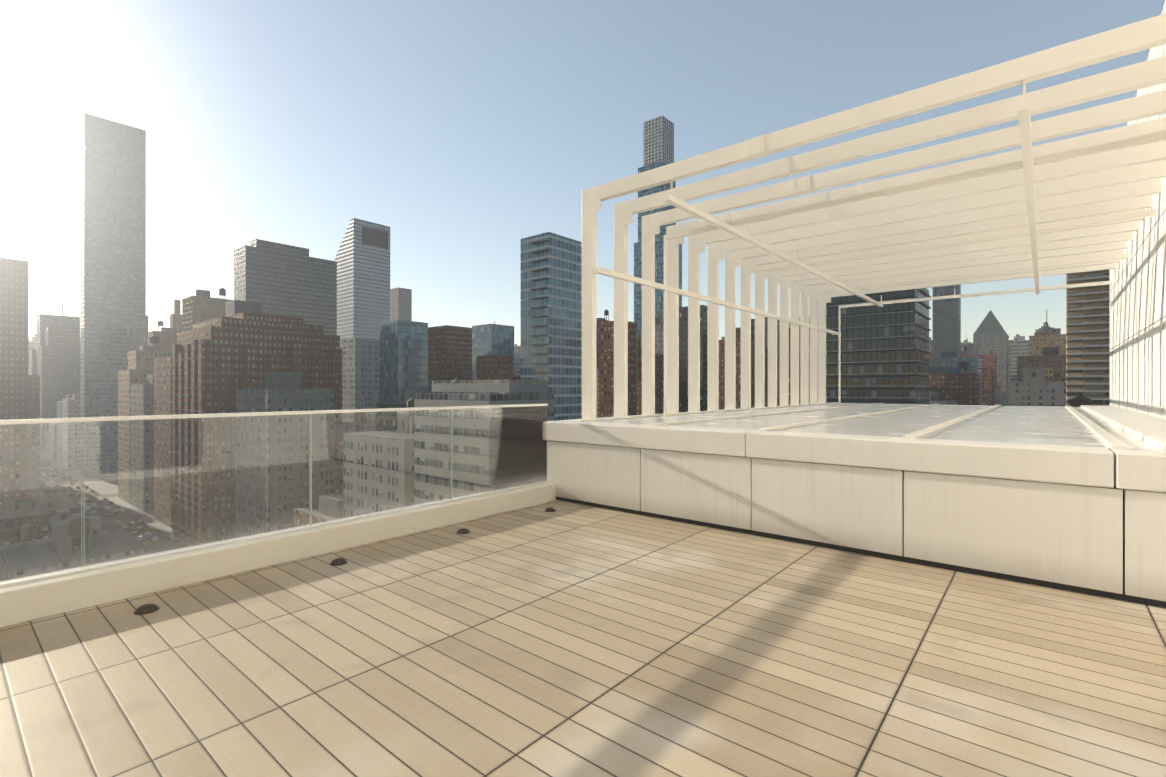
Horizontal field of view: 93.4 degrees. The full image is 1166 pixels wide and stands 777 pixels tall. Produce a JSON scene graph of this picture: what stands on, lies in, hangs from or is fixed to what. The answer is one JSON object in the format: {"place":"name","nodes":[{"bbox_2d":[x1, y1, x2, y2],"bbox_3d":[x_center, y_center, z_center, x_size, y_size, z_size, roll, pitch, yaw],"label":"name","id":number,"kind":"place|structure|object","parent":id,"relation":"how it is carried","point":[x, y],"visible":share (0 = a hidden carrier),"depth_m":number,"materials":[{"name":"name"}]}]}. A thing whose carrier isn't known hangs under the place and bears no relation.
{"place":"outdoors","nodes":[
{"label":"outdoors","id":0,"kind":"place"},
{"bbox_2d":[40,457,168,541],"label":"avenue car","id":1,"kind":"object","parent":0,"point":[72,489],"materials":[{"name":"metal"}]},
{"bbox_2d":[36,452,177,542],"bbox_3d":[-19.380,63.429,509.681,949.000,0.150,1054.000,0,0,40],"label":"pavements","id":2,"kind":"structure","parent":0,"point":[106,490],"depth_m":341.05,"materials":[{"name":"concrete"}]},
{"bbox_2d":[40,454,183,553],"bbox_3d":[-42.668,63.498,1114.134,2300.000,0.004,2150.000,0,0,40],"label":"road surfaces","id":3,"kind":"object","parent":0,"point":[125,519],"depth_m":281.19,"materials":[{"name":"grey asphalt"}]},
{"bbox_2d":[40,459,142,532],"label":"silver car","id":4,"kind":"object","parent":3,"relation":"on","point":[95,512],"depth_m":320.82,"materials":[{"name":"grey paint"}]},
{"bbox_2d":[40,465,155,544],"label":"cars","id":5,"kind":"object","parent":3,"relation":"on","point":[118,521],"depth_m":258.20,"materials":[{"name":"orange paint"}]},
{"bbox_2d":[80,113,145,476],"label":"skyscraper","id":6,"kind":"structure","parent":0,"point":[112,243],"depth_m":404.05,"materials":[{"name":"grey glass"}]},
{"bbox_2d":[0,0,1164,345],"label":"sky","id":7,"kind":"structure","parent":0,"point":[469,130],"materials":[{"name":"blue"}]},
{"bbox_2d":[530,239,1109,405],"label":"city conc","id":8,"kind":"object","parent":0,"point":[1068,302],"depth_m":201.03,"materials":[{"name":"concrete"}]},
{"bbox_2d":[1066,270,1109,405],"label":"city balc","id":9,"kind":"object","parent":8,"relation":"attached to","point":[1088,342],"depth_m":219.63,"materials":[{"name":"concrete"}]},
{"label":"city ground","id":10,"kind":"structure","parent":0,"visible":0},
{"bbox_2d":[334,218,389,347],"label":"skyscraper","id":11,"kind":"structure","parent":10,"relation":"on","point":[363,290],"depth_m":597.33,"materials":[{"name":"metal"}]},
{"bbox_2d":[362,226,387,248],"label":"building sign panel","id":12,"kind":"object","parent":11,"relation":"attached to","point":[374,237],"depth_m":602.37,"materials":[{"name":"grey metal"}]},
{"bbox_2d":[28,161,981,464],"bbox_3d":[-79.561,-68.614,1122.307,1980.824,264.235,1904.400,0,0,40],"label":"buildings","id":13,"kind":"structure","parent":10,"relation":"on","point":[402,355],"depth_m":365.06,"materials":[{"name":"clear glass"}]},
{"bbox_2d":[0,258,1053,546],"bbox_3d":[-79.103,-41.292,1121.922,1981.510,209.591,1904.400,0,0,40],"label":"buildings","id":14,"kind":"structure","parent":10,"relation":"on","point":[210,366],"depth_m":233.79,"materials":[{"name":"brick"}]},
{"bbox_2d":[0,239,1065,581],"bbox_3d":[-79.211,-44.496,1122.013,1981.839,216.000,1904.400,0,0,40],"label":"city","id":15,"kind":"object","parent":10,"relation":"on","point":[361,372]},
{"bbox_2d":[21,288,1091,554],"bbox_3d":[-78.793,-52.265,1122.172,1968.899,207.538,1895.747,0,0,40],"label":"city tank","id":16,"kind":"object","parent":15,"relation":"on","point":[361,418],"depth_m":164.05,"materials":[{"name":"wood"}]},
{"bbox_2d":[974,310,1005,333],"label":"pyramid roof","id":17,"kind":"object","parent":15,"relation":"on","point":[990,323],"depth_m":623.32,"materials":[{"name":"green metal"}]},
{"bbox_2d":[0,296,1065,580],"bbox_3d":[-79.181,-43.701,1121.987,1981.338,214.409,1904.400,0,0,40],"label":"buildings","id":18,"kind":"structure","parent":10,"relation":"on","point":[188,312],"depth_m":328.88,"materials":[{"name":"brick"}]},
{"bbox_2d":[4,289,1069,551],"bbox_3d":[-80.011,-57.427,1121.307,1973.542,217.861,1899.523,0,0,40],"label":"grey city roof","id":19,"kind":"structure","parent":18,"relation":"on","point":[292,379],"depth_m":206.95,"materials":[{"name":"grey concrete"}]},
{"bbox_2d":[521,232,581,420],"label":"high-rise building","id":20,"kind":"structure","parent":10,"relation":"on","point":[563,319],"depth_m":203.92,"materials":[{"name":"blue glass"}]},
{"bbox_2d":[644,115,673,165],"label":"skyscraper","id":21,"kind":"structure","parent":10,"relation":"on","point":[658,138],"depth_m":711.62,"materials":[{"name":"white concrete"}]},
{"bbox_2d":[826,288,928,404],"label":"office building","id":22,"kind":"structure","parent":10,"relation":"on","point":[889,355],"depth_m":152.53,"materials":[{"name":"black glass"}]},
{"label":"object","id":23,"kind":"object","parent":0,"visible":0},
{"bbox_2d":[0,500,1165,776],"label":"terrace deck","id":24,"kind":"structure","parent":23,"relation":"on","point":[568,640],"depth_m":2.96,"materials":[{"name":"brown wood"}]},
{"bbox_2d":[133,603,159,614],"bbox_3d":[-2.952,1.483,3.715,0.140,0.042,0.140,0,0,40],"label":"deck light","id":25,"kind":"object","parent":24,"relation":"on","point":[145,609],"depth_m":3.68,"materials":[{"name":"brown metal"}]},
{"bbox_2d":[0,483,555,626],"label":"curb","id":26,"kind":"structure","parent":24,"relation":"on","point":[31,600],"depth_m":4.43,"materials":[{"name":"beige concrete"}]},
{"bbox_2d":[0,406,546,583],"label":"glass railing panels","id":27,"kind":"object","parent":26,"relation":"on","point":[517,456],"depth_m":5.63,"materials":[{"name":"clear glass"}]},
{"bbox_2d":[81,411,451,568],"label":"rail glass edges","id":28,"kind":"object","parent":27,"relation":"attached to","point":[310,471],"depth_m":5.06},
{"bbox_2d":[0,403,547,586],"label":"railing rails","id":29,"kind":"object","parent":26,"relation":"on","point":[76,419],"depth_m":4.53,"materials":[{"name":"silver metal"}]},
{"bbox_2d":[330,558,346,565],"bbox_3d":[-2.103,1.483,4.725,0.140,0.042,0.140,0,0,40],"label":"deck light","id":30,"kind":"object","parent":24,"relation":"on","point":[338,561],"depth_m":4.69,"materials":[{"name":"brown metal"}]},
{"bbox_2d":[456,528,469,533],"bbox_3d":[-1.253,1.483,5.735,0.140,0.042,0.140,0,0,40],"label":"deck light","id":31,"kind":"object","parent":24,"relation":"on","point":[463,531],"depth_m":5.70,"materials":[{"name":"brown metal"}]},
{"bbox_2d":[545,507,555,511],"bbox_3d":[-0.403,1.483,6.745,0.140,0.042,0.140,0,0,40],"label":"deck light","id":32,"kind":"object","parent":24,"relation":"on","point":[550,509],"depth_m":6.70,"materials":[{"name":"brown metal"}]},
{"bbox_2d":[556,448,1165,607],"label":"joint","id":33,"kind":"object","parent":24,"relation":"on","point":[1135,599],"depth_m":4.73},
{"bbox_2d":[545,403,1165,491],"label":"plinth cap","id":34,"kind":"object","parent":33,"relation":"on","point":[1139,469],"depth_m":4.81,"materials":[{"name":"white stone"}]},
{"bbox_2d":[582,13,1165,418],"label":"pergola frames","id":35,"kind":"structure","parent":34,"relation":"on","point":[1121,181],"depth_m":8.19,"materials":[{"name":"paint"}]},
{"bbox_2d":[588,403,1159,449],"bbox_3d":[6.033,0.531,10.425,5.510,0.146,12.080,0,0,40],"label":"raised platform top","id":36,"kind":"object","parent":34,"relation":"on","point":[1064,426],"depth_m":7.39,"materials":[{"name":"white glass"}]},
{"bbox_2d":[575,402,1128,449],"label":"plinth battens","id":37,"kind":"object","parent":36,"relation":"on","point":[1111,441],"depth_m":7.79,"materials":[{"name":"paint"}]},
{"bbox_2d":[593,81,1165,415],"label":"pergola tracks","id":38,"kind":"object","parent":34,"relation":"on","point":[1028,162],"depth_m":8.89,"materials":[{"name":"paint"}]},
{"bbox_2d":[547,440,1165,601],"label":"low wall","id":39,"kind":"structure","parent":33,"relation":"attached to","point":[1069,534],"depth_m":4.71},
{"bbox_2d":[1109,93,1165,411],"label":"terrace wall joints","id":40,"kind":"object","parent":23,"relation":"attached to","point":[1136,302],"depth_m":9.47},
{"bbox_2d":[1110,0,1165,419],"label":"terrace wall","id":41,"kind":"structure","parent":23,"relation":"attached to","point":[1151,339],"depth_m":8.81,"materials":[{"name":"white paint"}]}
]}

